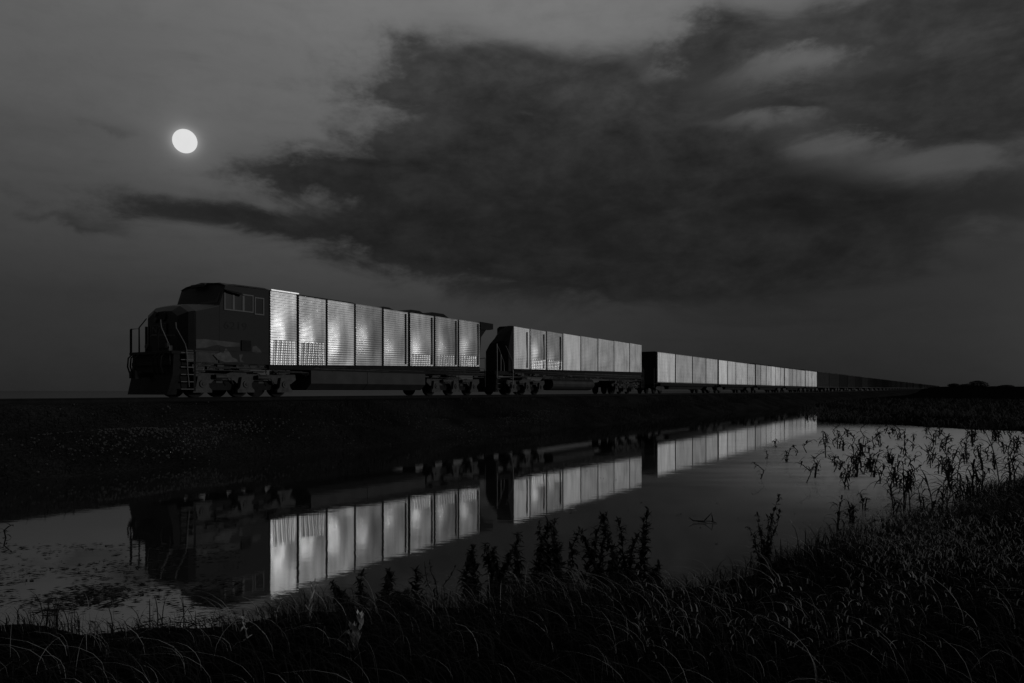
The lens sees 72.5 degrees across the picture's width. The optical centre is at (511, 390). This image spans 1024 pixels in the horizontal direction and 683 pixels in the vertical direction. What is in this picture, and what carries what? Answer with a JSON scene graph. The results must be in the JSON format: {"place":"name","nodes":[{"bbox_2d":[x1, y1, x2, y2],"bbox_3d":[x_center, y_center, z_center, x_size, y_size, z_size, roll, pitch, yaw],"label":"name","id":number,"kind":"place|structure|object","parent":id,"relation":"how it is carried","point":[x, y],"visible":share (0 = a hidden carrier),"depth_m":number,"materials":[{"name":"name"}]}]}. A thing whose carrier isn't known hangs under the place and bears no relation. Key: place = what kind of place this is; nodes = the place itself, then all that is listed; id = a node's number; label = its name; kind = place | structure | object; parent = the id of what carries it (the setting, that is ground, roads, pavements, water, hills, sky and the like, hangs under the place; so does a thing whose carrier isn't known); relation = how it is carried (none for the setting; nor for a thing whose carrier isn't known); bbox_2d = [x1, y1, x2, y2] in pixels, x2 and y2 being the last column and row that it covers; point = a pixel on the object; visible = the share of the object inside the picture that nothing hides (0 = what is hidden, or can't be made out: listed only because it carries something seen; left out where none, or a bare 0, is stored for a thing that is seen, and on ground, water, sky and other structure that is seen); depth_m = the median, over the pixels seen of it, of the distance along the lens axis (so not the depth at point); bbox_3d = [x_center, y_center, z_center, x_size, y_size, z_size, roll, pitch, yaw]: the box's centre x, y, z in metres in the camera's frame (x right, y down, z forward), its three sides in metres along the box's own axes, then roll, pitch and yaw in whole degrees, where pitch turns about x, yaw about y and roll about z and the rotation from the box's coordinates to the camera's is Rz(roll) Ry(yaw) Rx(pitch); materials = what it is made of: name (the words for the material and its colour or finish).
{"place":"outdoors","nodes":[
{"label":"outdoors","id":0,"kind":"place"},
{"bbox_2d":[172,129,196,152],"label":"moon","id":1,"kind":"object","parent":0,"point":[184,140],"visible":1,"depth_m":17047.31,"materials":[{"name":"white"}]},
{"bbox_2d":[0,390,919,482],"bbox_3d":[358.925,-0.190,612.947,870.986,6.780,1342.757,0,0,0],"label":"railway embankment","id":2,"kind":"structure","parent":0,"point":[292,443],"depth_m":27.39,"materials":[{"name":"black soil"}]},
{"bbox_2d":[0,389,920,403],"bbox_3d":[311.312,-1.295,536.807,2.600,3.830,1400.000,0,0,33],"label":"railway track","id":3,"kind":"structure","parent":2,"relation":"on","point":[92,400],"depth_m":32.48,"materials":[{"name":"metal"}]},
{"bbox_2d":[127,283,492,397],"bbox_3d":[-8.591,-2.184,36.903,3.380,4.952,22.950,0,0,33],"label":"locomotive","id":4,"kind":"object","parent":3,"relation":"on","point":[228,337],"visible":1,"depth_m":31.99,"materials":[{"name":"metal"}]},
{"bbox_2d":[473,326,643,394],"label":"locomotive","id":5,"kind":"object","parent":3,"relation":"on","point":[518,356],"visible":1,"depth_m":52.97,"materials":[{"name":"metal"}]},
{"bbox_2d":[629,351,716,393],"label":"freight wagon","id":6,"kind":"object","parent":3,"relation":"on","point":[661,371],"visible":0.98,"depth_m":75.28,"materials":[{"name":"metal"}]},
{"bbox_2d":[699,360,754,392],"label":"freight wagon","id":7,"kind":"object","parent":3,"relation":"on","point":[734,376],"visible":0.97,"depth_m":94.92,"materials":[{"name":"metal"}]},
{"bbox_2d":[740,363,783,392],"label":"freight wagon","id":8,"kind":"object","parent":3,"relation":"on","point":[768,377],"visible":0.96,"depth_m":111.47,"materials":[{"name":"metal"}]},
{"bbox_2d":[770,367,804,391],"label":"freight wagon","id":9,"kind":"object","parent":3,"relation":"on","point":[794,379],"visible":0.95,"depth_m":128.87,"materials":[{"name":"metal"}]},
{"bbox_2d":[792,369,816,391],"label":"freight wagon","id":10,"kind":"object","parent":3,"relation":"on","point":[810,380],"visible":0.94,"depth_m":143.01,"materials":[{"name":"metal"}]},
{"bbox_2d":[806,371,828,391],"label":"coal wagon","id":11,"kind":"object","parent":3,"relation":"on","point":[823,381],"visible":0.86,"depth_m":156.51,"materials":[{"name":"metal"}]},
{"bbox_2d":[819,372,838,391],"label":"coal wagon","id":12,"kind":"object","parent":3,"relation":"on","point":[834,381],"visible":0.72,"depth_m":169.39,"materials":[{"name":"metal"}]},
{"bbox_2d":[830,373,847,390],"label":"coal wagon","id":13,"kind":"object","parent":3,"relation":"on","point":[843,382],"visible":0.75,"depth_m":184.25,"materials":[{"name":"metal"}]},
{"bbox_2d":[839,374,855,390],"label":"coal wagon","id":14,"kind":"object","parent":3,"relation":"on","point":[851,382],"visible":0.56,"depth_m":197.92,"materials":[{"name":"metal"}]},
{"bbox_2d":[847,375,861,390],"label":"coal wagon","id":15,"kind":"object","parent":3,"relation":"on","point":[858,382],"visible":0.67,"depth_m":210.83,"materials":[{"name":"metal"}]},
{"bbox_2d":[854,377,867,390],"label":"coal wagon","id":16,"kind":"object","parent":3,"relation":"on","point":[864,383],"visible":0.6,"depth_m":224.62,"materials":[{"name":"metal"}]},
{"bbox_2d":[861,377,872,390],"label":"coal wagon","id":17,"kind":"object","parent":3,"relation":"on","point":[870,383],"visible":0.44,"depth_m":239.51,"materials":[{"name":"metal"}]},
{"bbox_2d":[871,378,877,390],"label":"coal wagon","id":18,"kind":"object","parent":3,"relation":"on","point":[875,383],"visible":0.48,"depth_m":254.44,"materials":[{"name":"metal"}]},
{"bbox_2d":[873,378,881,389],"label":"coal wagon","id":19,"kind":"object","parent":3,"relation":"on","point":[879,384],"visible":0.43,"depth_m":270.44,"materials":[{"name":"metal"}]},
{"bbox_2d":[877,379,884,389],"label":"coal wagon","id":20,"kind":"object","parent":3,"relation":"on","point":[883,384],"visible":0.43,"depth_m":280.95,"materials":[{"name":"metal"}]},
{"bbox_2d":[881,380,888,389],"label":"coal wagon","id":21,"kind":"object","parent":3,"relation":"on","point":[886,384],"visible":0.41,"depth_m":296.97,"materials":[{"name":"metal"}]},
{"bbox_2d":[0,391,1023,634],"bbox_3d":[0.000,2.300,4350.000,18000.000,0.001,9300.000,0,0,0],"label":"water","id":22,"kind":"structure","parent":0,"point":[289,524],"depth_m":13.90,"materials":[{"name":"grey liquid"}]},
{"bbox_2d":[0,523,13,537],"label":"broken stalk","id":23,"kind":"object","parent":22,"relation":"on","point":[4,530],"visible":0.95,"depth_m":10.93,"materials":[{"name":"black plant"}]},
{"bbox_2d":[0,479,794,634],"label":"floating debris","id":24,"kind":"object","parent":22,"relation":"on","point":[110,591],"visible":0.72,"depth_m":7.97,"materials":[{"name":"grey plant"}]},
{"bbox_2d":[689,513,715,522],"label":"floating twig","id":25,"kind":"object","parent":22,"relation":"on","point":[704,520],"visible":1,"depth_m":12.21,"materials":[{"name":"black wood"}]},
{"bbox_2d":[781,446,794,462],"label":"broken stalk","id":26,"kind":"object","parent":22,"relation":"on","point":[786,457],"visible":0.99,"depth_m":22.44,"materials":[{"name":"black plant"}]},
{"bbox_2d":[797,457,813,482],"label":"broken stalk","id":27,"kind":"object","parent":22,"relation":"on","point":[809,469],"visible":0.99,"depth_m":17.48,"materials":[{"name":"black plant"}]},
{"bbox_2d":[809,456,823,477],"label":"broken stalk","id":28,"kind":"object","parent":22,"relation":"on","point":[816,464],"visible":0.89,"depth_m":18.48,"materials":[{"name":"black plant"}]},
{"bbox_2d":[818,433,831,457],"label":"broken stalk","id":29,"kind":"object","parent":22,"relation":"on","point":[824,443],"visible":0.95,"depth_m":24.03,"materials":[{"name":"black plant"}]},
{"bbox_2d":[827,495,848,529],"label":"broken stalk","id":30,"kind":"object","parent":22,"relation":"on","point":[838,514],"visible":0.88,"depth_m":11.60,"materials":[{"name":"black plant"}]},
{"bbox_2d":[833,438,842,448],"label":"broken stalk","id":31,"kind":"object","parent":22,"relation":"on","point":[836,440],"visible":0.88,"depth_m":27.71,"materials":[{"name":"black plant"}]},
{"bbox_2d":[837,437,845,450],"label":"broken stalk","id":32,"kind":"object","parent":22,"relation":"on","point":[843,445],"visible":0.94,"depth_m":26.75,"materials":[{"name":"black plant"}]},
{"bbox_2d":[839,470,854,489],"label":"broken stalk","id":33,"kind":"object","parent":22,"relation":"on","point":[846,477],"visible":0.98,"depth_m":16.30,"materials":[{"name":"black plant"}]},
{"bbox_2d":[843,458,857,477],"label":"broken stalk","id":34,"kind":"object","parent":22,"relation":"on","point":[850,470],"visible":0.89,"depth_m":18.51,"materials":[{"name":"black plant"}]},
{"bbox_2d":[843,500,859,523],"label":"broken stalk","id":35,"kind":"object","parent":22,"relation":"on","point":[852,510],"visible":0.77,"depth_m":12.20,"materials":[{"name":"black plant"}]},
{"bbox_2d":[846,440,871,476],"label":"broken stalk","id":36,"kind":"object","parent":22,"relation":"on","point":[855,461],"visible":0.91,"depth_m":18.65,"materials":[{"name":"black plant"}]},
{"bbox_2d":[856,489,869,509],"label":"broken stalk","id":37,"kind":"object","parent":22,"relation":"on","point":[862,500],"visible":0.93,"depth_m":13.51,"materials":[{"name":"black plant"}]},
{"bbox_2d":[866,452,882,472],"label":"broken stalk","id":38,"kind":"object","parent":22,"relation":"on","point":[871,464],"visible":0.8,"depth_m":19.76,"materials":[{"name":"black plant"}]},
{"bbox_2d":[874,432,883,446],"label":"broken stalk","id":39,"kind":"object","parent":22,"relation":"on","point":[879,436],"visible":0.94,"depth_m":28.60,"materials":[{"name":"black plant"}]},
{"bbox_2d":[875,465,888,483],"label":"broken stalk","id":40,"kind":"object","parent":22,"relation":"on","point":[880,472],"visible":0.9,"depth_m":17.35,"materials":[{"name":"black plant"}]},
{"bbox_2d":[883,448,893,463],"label":"broken stalk","id":41,"kind":"object","parent":22,"relation":"on","point":[888,456],"visible":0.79,"depth_m":22.11,"materials":[{"name":"black plant"}]},
{"bbox_2d":[883,454,902,486],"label":"broken stalk","id":42,"kind":"object","parent":22,"relation":"on","point":[897,474],"visible":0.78,"depth_m":16.75,"materials":[{"name":"black plant"}]},
{"bbox_2d":[892,427,903,439],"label":"broken stalk","id":43,"kind":"object","parent":22,"relation":"on","point":[899,438],"visible":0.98,"depth_m":32.59,"materials":[{"name":"black plant"}]},
{"bbox_2d":[872,458,930,511],"bbox_3d":[7.420,1.859,13.460,1.121,1.125,0.793,0,0,0],"label":"broken stalk","id":44,"kind":"object","parent":22,"relation":"on","point":[908,482],"visible":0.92,"depth_m":13.41,"materials":[{"name":"black plant"}]},
{"bbox_2d":[901,469,916,487],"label":"broken stalk","id":45,"kind":"object","parent":22,"relation":"on","point":[910,471],"visible":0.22,"depth_m":16.48,"materials":[{"name":"black plant"}]},
{"bbox_2d":[908,482,930,509],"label":"broken stalk","id":46,"kind":"object","parent":22,"relation":"on","point":[919,497],"visible":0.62,"depth_m":13.01,"materials":[{"name":"black plant"}]},
{"bbox_2d":[916,445,936,463],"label":"broken stalk","id":47,"kind":"object","parent":22,"relation":"on","point":[926,454],"visible":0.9,"depth_m":21.85,"materials":[{"name":"black plant"}]},
{"bbox_2d":[925,445,938,463],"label":"broken stalk","id":48,"kind":"object","parent":22,"relation":"on","point":[931,452],"visible":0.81,"depth_m":22.09,"materials":[{"name":"black plant"}]},
{"bbox_2d":[930,430,938,444],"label":"broken stalk","id":49,"kind":"object","parent":22,"relation":"on","point":[935,436],"visible":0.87,"depth_m":29.59,"materials":[{"name":"black plant"}]},
{"bbox_2d":[938,438,953,454],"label":"broken stalk","id":50,"kind":"object","parent":22,"relation":"on","point":[945,444],"visible":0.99,"depth_m":25.23,"materials":[{"name":"black plant"}]},
{"bbox_2d":[934,447,969,480],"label":"broken stalk","id":51,"kind":"object","parent":22,"relation":"on","point":[952,469],"visible":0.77,"depth_m":17.87,"materials":[{"name":"black plant"}]},
{"bbox_2d":[965,427,978,440],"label":"broken stalk","id":52,"kind":"object","parent":22,"relation":"on","point":[972,435],"visible":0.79,"depth_m":31.23,"materials":[{"name":"black plant"}]},
{"bbox_2d":[963,427,1001,481],"bbox_3d":[11.951,1.670,17.851,0.862,1.503,0.657,0,0,16],"label":"broken stalk","id":53,"kind":"object","parent":22,"relation":"on","point":[991,447],"visible":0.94,"depth_m":17.67,"materials":[{"name":"black plant"}]},
{"bbox_2d":[985,421,1003,440],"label":"broken stalk","id":54,"kind":"object","parent":22,"relation":"on","point":[995,432],"visible":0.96,"depth_m":31.87,"materials":[{"name":"black plant"}]},
{"bbox_2d":[995,435,1016,453],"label":"broken stalk","id":55,"kind":"object","parent":22,"relation":"on","point":[1002,446],"visible":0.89,"depth_m":25.68,"materials":[{"name":"black plant"}]},
{"bbox_2d":[1005,417,1018,432],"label":"broken stalk","id":56,"kind":"object","parent":22,"relation":"on","point":[1011,423],"visible":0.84,"depth_m":38.00,"materials":[{"name":"black plant"}]},
{"bbox_2d":[1009,435,1023,452],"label":"broken stalk","id":57,"kind":"object","parent":22,"relation":"on","point":[1016,444],"visible":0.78,"depth_m":25.95,"materials":[{"name":"black plant"}]},
{"bbox_2d":[0,471,1023,682],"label":"grassy bank","id":58,"kind":"structure","parent":0,"point":[272,678],"depth_m":5.53,"materials":[{"name":"plant"}]},
{"bbox_2d":[241,615,250,637],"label":"pale sprig","id":59,"kind":"object","parent":58,"relation":"on","point":[244,627],"visible":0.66,"depth_m":5.77,"materials":[{"name":"grey plant"}]},
{"bbox_2d":[307,578,315,620],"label":"pale sprig","id":60,"kind":"object","parent":58,"relation":"on","point":[312,591],"visible":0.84,"depth_m":6.57,"materials":[{"name":"grey plant"}]},
{"bbox_2d":[329,579,354,609],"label":"leafy weed","id":61,"kind":"object","parent":58,"relation":"on","point":[336,590],"visible":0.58,"depth_m":7.39,"materials":[{"name":"black plant"}]},
{"bbox_2d":[347,609,363,650],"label":"pale sprig","id":62,"kind":"object","parent":58,"relation":"on","point":[359,620],"visible":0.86,"depth_m":5.46,"materials":[{"name":"grey plant"}]},
{"bbox_2d":[352,568,370,609],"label":"leafy weed","id":63,"kind":"object","parent":58,"relation":"on","point":[360,586],"visible":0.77,"depth_m":7.41,"materials":[{"name":"black plant"}]},
{"bbox_2d":[374,568,397,607],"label":"leafy weed","id":64,"kind":"object","parent":58,"relation":"on","point":[387,586],"visible":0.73,"depth_m":7.48,"materials":[{"name":"black plant"}]},
{"bbox_2d":[408,565,426,604],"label":"leafy weed","id":65,"kind":"object","parent":58,"relation":"on","point":[416,587],"visible":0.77,"depth_m":7.62,"materials":[{"name":"black plant"}]},
{"bbox_2d":[422,562,437,597],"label":"leafy weed","id":66,"kind":"object","parent":58,"relation":"on","point":[426,580],"visible":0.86,"depth_m":7.78,"materials":[{"name":"black plant"}]},
{"bbox_2d":[429,559,455,596],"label":"leafy weed","id":67,"kind":"object","parent":58,"relation":"on","point":[435,581],"visible":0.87,"depth_m":7.81,"materials":[{"name":"black plant"}]},
{"bbox_2d":[456,544,478,594],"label":"leafy weed","id":68,"kind":"object","parent":58,"relation":"on","point":[466,580],"visible":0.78,"depth_m":7.87,"materials":[{"name":"black plant"}]},
{"bbox_2d":[465,549,484,595],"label":"leafy weed","id":69,"kind":"object","parent":58,"relation":"on","point":[473,580],"visible":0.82,"depth_m":7.86,"materials":[{"name":"black plant"}]},
{"bbox_2d":[481,542,513,592],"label":"leafy weed","id":70,"kind":"object","parent":58,"relation":"on","point":[506,564],"visible":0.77,"depth_m":7.94,"materials":[{"name":"black plant"}]},
{"bbox_2d":[486,546,512,590],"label":"leafy weed","id":71,"kind":"object","parent":58,"relation":"on","point":[494,561],"visible":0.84,"depth_m":7.94,"materials":[{"name":"black plant"}]},
{"bbox_2d":[0,482,1023,682],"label":"dry grass stalks","id":72,"kind":"object","parent":58,"relation":"on","point":[90,624],"visible":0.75,"depth_m":5.88,"materials":[{"name":"grey plant"}]},
{"bbox_2d":[507,532,529,592],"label":"leafy weed","id":73,"kind":"object","parent":58,"relation":"on","point":[519,566],"visible":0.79,"depth_m":7.99,"materials":[{"name":"black plant"}]},
{"bbox_2d":[530,520,549,587],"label":"leafy weed","id":74,"kind":"object","parent":58,"relation":"on","point":[539,555],"visible":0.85,"depth_m":8.02,"materials":[{"name":"black plant"}]},
{"bbox_2d":[525,522,562,590],"bbox_3d":[0.351,1.955,8.044,0.475,0.896,0.297,0,0,0],"label":"leafy weed","id":75,"kind":"object","parent":58,"relation":"on","point":[544,534],"visible":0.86,"depth_m":8.02,"materials":[{"name":"black plant"}]},
{"bbox_2d":[540,516,555,588],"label":"leafy weed","id":76,"kind":"object","parent":58,"relation":"on","point":[549,554],"visible":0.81,"depth_m":8.02,"materials":[{"name":"black plant"}]},
{"bbox_2d":[547,517,572,590],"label":"leafy weed","id":77,"kind":"object","parent":58,"relation":"on","point":[558,564],"visible":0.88,"depth_m":8.02,"materials":[{"name":"black plant"}]},
{"bbox_2d":[561,531,583,588],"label":"leafy weed","id":78,"kind":"object","parent":58,"relation":"on","point":[572,552],"visible":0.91,"depth_m":8.07,"materials":[{"name":"black plant"}]},
{"bbox_2d":[575,511,608,586],"bbox_3d":[0.914,1.874,8.091,0.370,0.966,0.268,0,0,-27],"label":"leafy weed","id":79,"kind":"object","parent":58,"relation":"on","point":[587,566],"visible":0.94,"depth_m":8.06,"materials":[{"name":"black plant"}]},
{"bbox_2d":[576,518,610,587],"bbox_3d":[0.950,1.897,8.098,0.409,0.880,0.270,0,0,9],"label":"leafy weed","id":80,"kind":"object","parent":58,"relation":"on","point":[587,554],"visible":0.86,"depth_m":8.07,"materials":[{"name":"black plant"}]},
{"bbox_2d":[598,512,627,584],"bbox_3d":[1.172,1.862,8.088,0.382,0.934,0.285,0,0,0],"label":"leafy weed","id":81,"kind":"object","parent":58,"relation":"on","point":[614,556],"visible":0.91,"depth_m":8.06,"materials":[{"name":"black plant"}]},
{"bbox_2d":[614,516,640,587],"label":"leafy weed","id":82,"kind":"object","parent":58,"relation":"on","point":[630,561],"visible":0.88,"depth_m":8.07,"materials":[{"name":"black plant"}]},
{"bbox_2d":[633,506,652,587],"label":"leafy weed","id":83,"kind":"object","parent":58,"relation":"on","point":[646,532],"visible":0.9,"depth_m":8.11,"materials":[{"name":"black plant"}]},
{"bbox_2d":[637,517,654,587],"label":"leafy weed","id":84,"kind":"object","parent":58,"relation":"on","point":[644,537],"visible":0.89,"depth_m":8.11,"materials":[{"name":"black plant"}]},
{"bbox_2d":[646,559,665,589],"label":"leafy weed","id":85,"kind":"object","parent":58,"relation":"on","point":[656,571],"visible":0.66,"depth_m":8.09,"materials":[{"name":"black plant"}]},
{"bbox_2d":[745,494,782,570],"bbox_3d":[3.223,1.836,8.941,0.480,1.053,0.229,0,0,0],"label":"leafy weed","id":86,"kind":"object","parent":58,"relation":"on","point":[764,549],"visible":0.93,"depth_m":8.93,"materials":[{"name":"black plant"}]},
{"bbox_2d":[636,476,1023,660],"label":"leaved herbs","id":87,"kind":"object","parent":58,"relation":"on","point":[924,544],"visible":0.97,"depth_m":6.60,"materials":[{"name":"black plant"}]},
{"bbox_2d":[883,493,911,518],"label":"broken stalk","id":88,"kind":"object","parent":58,"relation":"on","point":[896,501],"visible":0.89,"depth_m":12.57,"materials":[{"name":"black plant"}]},
{"bbox_2d":[916,496,949,523],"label":"broken stalk","id":89,"kind":"object","parent":58,"relation":"on","point":[933,503],"visible":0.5,"depth_m":11.50,"materials":[{"name":"black plant"}]},
{"bbox_2d":[912,459,972,510],"bbox_3d":[8.063,1.848,13.143,0.974,1.146,0.896,0,0,-41],"label":"broken stalk","id":90,"kind":"object","parent":58,"relation":"on","point":[948,484],"visible":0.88,"depth_m":13.14,"materials":[{"name":"black plant"}]},
{"bbox_2d":[939,481,968,507],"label":"broken stalk","id":91,"kind":"object","parent":58,"relation":"on","point":[957,490],"visible":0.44,"depth_m":13.38,"materials":[{"name":"black plant"}]},
{"bbox_2d":[952,468,983,500],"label":"broken stalk","id":92,"kind":"object","parent":58,"relation":"on","point":[971,486],"visible":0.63,"depth_m":14.58,"materials":[{"name":"black plant"}]},
{"bbox_2d":[959,454,997,493],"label":"broken stalk","id":93,"kind":"object","parent":58,"relation":"on","point":[978,479],"visible":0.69,"depth_m":15.37,"materials":[{"name":"black plant"}]},
{"bbox_2d":[993,448,1023,483],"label":"broken stalk","id":94,"kind":"object","parent":58,"relation":"on","point":[1012,459],"visible":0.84,"depth_m":17.23,"materials":[{"name":"black plant"}]},
{"bbox_2d":[0,0,1023,390],"label":"sky","id":95,"kind":"structure","parent":0,"point":[829,186],"materials":[{"name":"grey"}]},
{"bbox_2d":[801,386,1023,430],"bbox_3d":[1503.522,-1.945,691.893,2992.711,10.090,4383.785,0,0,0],"label":"crop field","id":96,"kind":"structure","parent":0,"point":[991,393],"depth_m":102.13,"materials":[{"name":"grey plant"}]},
{"bbox_2d":[967,380,988,387],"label":"distant tree","id":97,"kind":"object","parent":96,"relation":"on","point":[975,383],"visible":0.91,"depth_m":597.51,"materials":[{"name":"black plant"}]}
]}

